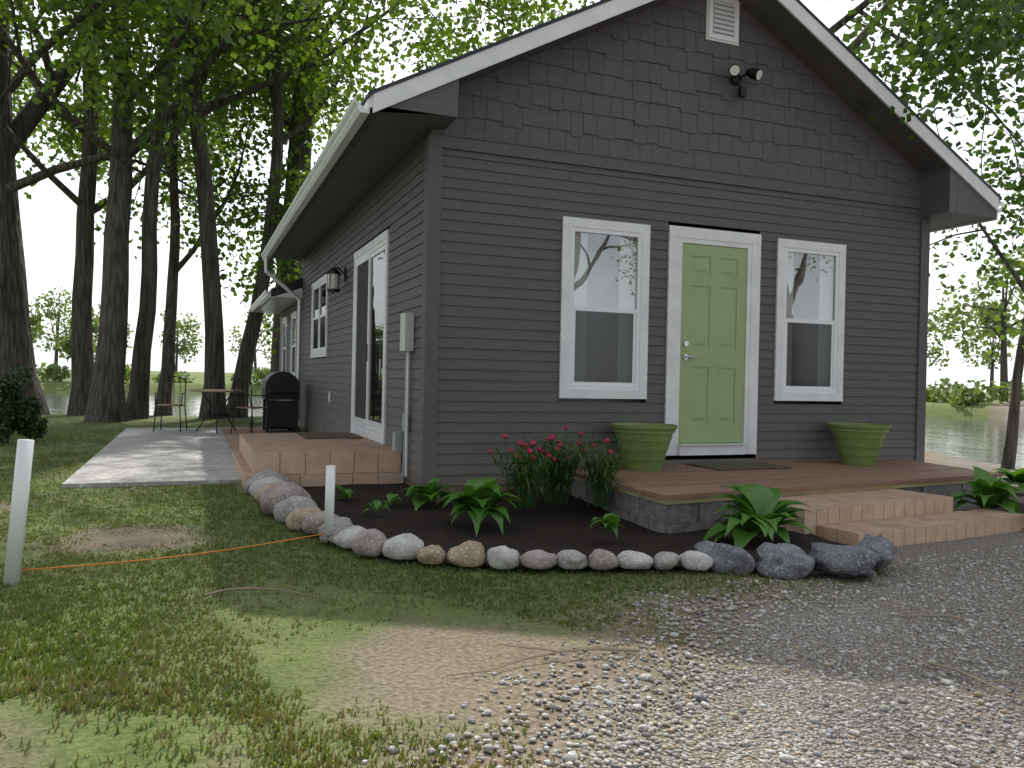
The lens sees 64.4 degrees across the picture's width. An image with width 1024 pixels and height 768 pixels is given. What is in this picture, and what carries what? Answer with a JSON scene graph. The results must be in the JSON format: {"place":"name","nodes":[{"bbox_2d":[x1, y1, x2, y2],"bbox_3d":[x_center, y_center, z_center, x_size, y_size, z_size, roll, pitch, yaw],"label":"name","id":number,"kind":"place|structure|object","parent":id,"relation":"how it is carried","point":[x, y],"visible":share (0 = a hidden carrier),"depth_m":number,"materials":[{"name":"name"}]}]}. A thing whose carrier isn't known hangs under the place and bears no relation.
{"place":"outdoors","nodes":[
{"label":"outdoors","id":0,"kind":"place"},
{"bbox_2d":[0,0,166,205],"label":"cottonwood limb","id":1,"kind":"object","parent":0,"point":[49,5],"depth_m":17.46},
{"bbox_2d":[6,0,250,133],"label":"cottonwood limb","id":2,"kind":"object","parent":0,"point":[96,43],"depth_m":13.94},
{"bbox_2d":[292,0,593,87],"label":"cottonwood limb","id":3,"kind":"object","parent":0,"point":[543,16],"depth_m":19.92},
{"bbox_2d":[0,369,1023,767],"bbox_3d":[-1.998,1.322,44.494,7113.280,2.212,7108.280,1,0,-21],"label":"ground","id":4,"kind":"structure","parent":0,"point":[406,661],"depth_m":3.29,"materials":[{"name":"green plant"}]},
{"bbox_2d":[0,364,48,444],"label":"bush","id":5,"kind":"object","parent":4,"relation":"on","point":[23,419],"depth_m":11.61,"materials":[{"name":"green plant"}]},
{"bbox_2d":[0,0,132,415],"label":"cottonwood tree","id":6,"kind":"object","parent":4,"relation":"on","point":[16,344],"depth_m":18.75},
{"bbox_2d":[3,439,335,585],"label":"pvc stakes and string","id":7,"kind":"object","parent":4,"relation":"on","point":[18,513],"visible":1,"depth_m":4.06,"materials":[{"name":"white plastic"}]},
{"bbox_2d":[30,0,328,415],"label":"cottonwood tree","id":8,"kind":"object","parent":4,"relation":"on","point":[213,88],"depth_m":19.87,"materials":[{"name":"plant"}]},
{"bbox_2d":[5,0,468,353],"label":"tree","id":9,"kind":"object","parent":8,"relation":"attached to","point":[216,158],"depth_m":19.07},
{"bbox_2d":[62,427,306,487],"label":"patio slab","id":10,"kind":"structure","parent":4,"relation":"on","point":[132,457],"depth_m":9.61,"materials":[{"name":"concrete"}]},
{"bbox_2d":[153,376,271,433],"bbox_3d":[-5.154,0.356,14.172,2.118,0.965,0.980,1,0,11],"label":"bistro table and chairs","id":11,"kind":"object","parent":10,"relation":"on","point":[226,414],"visible":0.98,"depth_m":14.00,"materials":[{"name":"black metal"}]},
{"bbox_2d":[260,371,300,432],"bbox_3d":[-4.189,0.330,14.666,0.672,1.120,1.370,1,0,-21],"label":"barbecue grill","id":12,"kind":"object","parent":10,"relation":"on","point":[280,385],"visible":0.98,"depth_m":14.34,"materials":[{"name":"black metal"}]},
{"bbox_2d":[0,0,393,414],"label":"cottonwood tree","id":13,"kind":"object","parent":4,"relation":"on","point":[240,145],"depth_m":19.62,"materials":[{"name":"green plant"}]},
{"bbox_2d":[64,0,336,418],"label":"cottonwood tree","id":14,"kind":"object","parent":4,"relation":"on","point":[137,83],"depth_m":17.63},
{"bbox_2d":[0,0,131,165],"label":"cottonwood limb","id":15,"kind":"object","parent":14,"relation":"attached to","point":[71,118],"depth_m":15.30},
{"bbox_2d":[132,0,300,96],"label":"cottonwood limb","id":16,"kind":"object","parent":14,"relation":"on","point":[239,24],"depth_m":13.26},
{"bbox_2d":[99,0,342,400],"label":"cottonwood tree","id":17,"kind":"object","parent":4,"relation":"on","point":[297,162],"depth_m":21.96,"materials":[{"name":"plant"}]},
{"bbox_2d":[15,0,530,421],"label":"cottonwood tree","id":18,"kind":"object","parent":4,"relation":"on","point":[106,402],"depth_m":17.28,"materials":[{"name":"plant"}]},
{"bbox_2d":[9,1,555,418],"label":"cottonwood tree","id":19,"kind":"object","parent":4,"relation":"on","point":[214,368],"depth_m":18.68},
{"bbox_2d":[232,432,401,491],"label":"side paver platform","id":20,"kind":"structure","parent":4,"relation":"on","point":[302,459],"depth_m":7.91,"materials":[{"name":"beige brick"}]},
{"bbox_2d":[108,0,591,417],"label":"cottonwood tree","id":21,"kind":"object","parent":4,"relation":"on","point":[500,12],"depth_m":19.63,"materials":[{"name":"plant"}]},
{"bbox_2d":[0,427,933,767],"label":"lawn grass","id":22,"kind":"structure","parent":4,"relation":"on","point":[50,649],"depth_m":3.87,"materials":[{"name":"green plant"}]},
{"bbox_2d":[0,485,1023,699],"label":"fallen twigs","id":23,"kind":"object","parent":4,"relation":"on","point":[689,612],"visible":0.99,"depth_m":3.22,"materials":[{"name":"brown wood"}]},
{"bbox_2d":[29,245,1023,401],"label":"trees","id":24,"kind":"object","parent":4,"relation":"on","point":[65,340],"depth_m":79.66,"materials":[{"name":"green plant"}]},
{"bbox_2d":[36,361,1023,405],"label":"bush leaves","id":25,"kind":"object","parent":4,"relation":"on","point":[961,394],"visible":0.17,"depth_m":55.29,"materials":[{"name":"green plant"}]},
{"bbox_2d":[250,0,1003,426],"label":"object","id":26,"kind":"structure","parent":4,"relation":"on","point":[378,134],"depth_m":8.68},
{"bbox_2d":[302,483,1023,577],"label":"mulch bed","id":27,"kind":"object","parent":4,"relation":"on","point":[553,527],"visible":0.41,"depth_m":6.09,"materials":[{"name":"brown soil"}]},
{"bbox_2d":[484,427,564,508],"bbox_3d":[0.040,0.683,6.611,0.716,0.646,0.666,1,0,-21],"label":"peony plant","id":28,"kind":"object","parent":27,"relation":"on","point":[520,472],"depth_m":6.56,"materials":[{"name":"green plant"}]},
{"bbox_2d":[488,434,561,461],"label":"flowers","id":29,"kind":"object","parent":28,"relation":"attached to","point":[529,450],"visible":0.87,"depth_m":6.54,"materials":[{"name":"red plant"}]},
{"bbox_2d":[518,430,596,503],"bbox_3d":[0.355,0.697,6.944,0.776,0.627,0.686,1,0,-21],"label":"peony plant","id":30,"kind":"object","parent":27,"relation":"on","point":[559,474],"depth_m":6.89,"materials":[{"name":"green plant"}]},
{"bbox_2d":[537,425,582,458],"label":"flowers","id":31,"kind":"object","parent":30,"relation":"on","point":[551,438],"visible":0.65,"depth_m":6.87,"materials":[{"name":"red plant"}]},
{"bbox_2d":[567,432,637,507],"bbox_3d":[0.722,0.717,6.757,0.633,0.605,0.681,1,0,-21],"label":"peony plant","id":32,"kind":"object","parent":27,"relation":"on","point":[605,473],"depth_m":6.73,"materials":[{"name":"green plant"}]},
{"bbox_2d":[577,432,618,455],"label":"flowers","id":33,"kind":"object","parent":32,"relation":"attached to","point":[606,441],"visible":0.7,"depth_m":6.75,"materials":[{"name":"red plant"}]},
{"bbox_2d":[335,466,1023,548],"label":"hosta plants","id":34,"kind":"object","parent":27,"relation":"on","point":[763,510],"visible":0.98,"depth_m":5.90,"materials":[{"name":"green plant"}]},
{"bbox_2d":[361,545,1023,767],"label":"gravel pebbles","id":35,"kind":"object","parent":4,"relation":"on","point":[648,730],"visible":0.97,"depth_m":2.98,"materials":[{"name":"grey gravel"}]},
{"bbox_2d":[564,455,1001,533],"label":"deck","id":36,"kind":"structure","parent":4,"relation":"on","point":[670,498],"depth_m":7.08,"materials":[{"name":"brown wood"}]},
{"bbox_2d":[686,462,791,469],"bbox_3d":[2.279,0.822,8.175,0.880,0.014,0.540,1,0,-21],"label":"doormat","id":37,"kind":"object","parent":36,"relation":"on","point":[735,465],"visible":1,"depth_m":8.10,"materials":[{"name":"fabric"}]},
{"bbox_2d":[610,422,891,470],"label":"flower pots","id":38,"kind":"object","parent":36,"relation":"on","point":[858,443],"visible":0.96,"depth_m":7.90,"materials":[{"name":"green ceramic"}]},
{"bbox_2d":[779,489,1023,545],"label":"front steps","id":39,"kind":"structure","parent":4,"relation":"on","point":[896,517],"depth_m":6.26,"materials":[{"name":"beige brick"}]},
{"bbox_2d":[901,8,1023,468],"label":"sapling tree","id":40,"kind":"object","parent":4,"relation":"on","point":[1008,461],"depth_m":11.64,"materials":[{"name":"green plant"}]},
{"bbox_2d":[979,226,1023,350],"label":"tree","id":41,"kind":"object","parent":4,"relation":"on","point":[1011,330],"depth_m":10.05,"materials":[{"name":"green plant"}]},
{"bbox_2d":[10,0,1023,388],"label":"sky","id":42,"kind":"structure","parent":0,"point":[48,220],"materials":[{"name":"white"}]},
{"bbox_2d":[43,392,1023,466],"bbox_3d":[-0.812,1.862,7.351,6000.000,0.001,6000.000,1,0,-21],"label":"lake water","id":43,"kind":"structure","parent":0,"point":[980,440],"depth_m":35.83,"materials":[{"name":"grey liquid"}]},
{"bbox_2d":[300,0,929,491],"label":"house walls","id":44,"kind":"structure","parent":0,"point":[702,226],"depth_m":8.32,"materials":[{"name":"grey wood"}]},
{"bbox_2d":[509,0,1023,79],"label":"cottonwood tree","id":45,"kind":"object","parent":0,"point":[543,5],"depth_m":15.20,"materials":[{"name":"green plant"}]},
{"bbox_2d":[829,0,1023,319],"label":"tree","id":46,"kind":"object","parent":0,"point":[974,25],"depth_m":9.40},
{"bbox_2d":[829,0,1023,129],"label":"cottonwood limb","id":47,"kind":"object","parent":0,"point":[1013,93],"depth_m":14.38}
]}

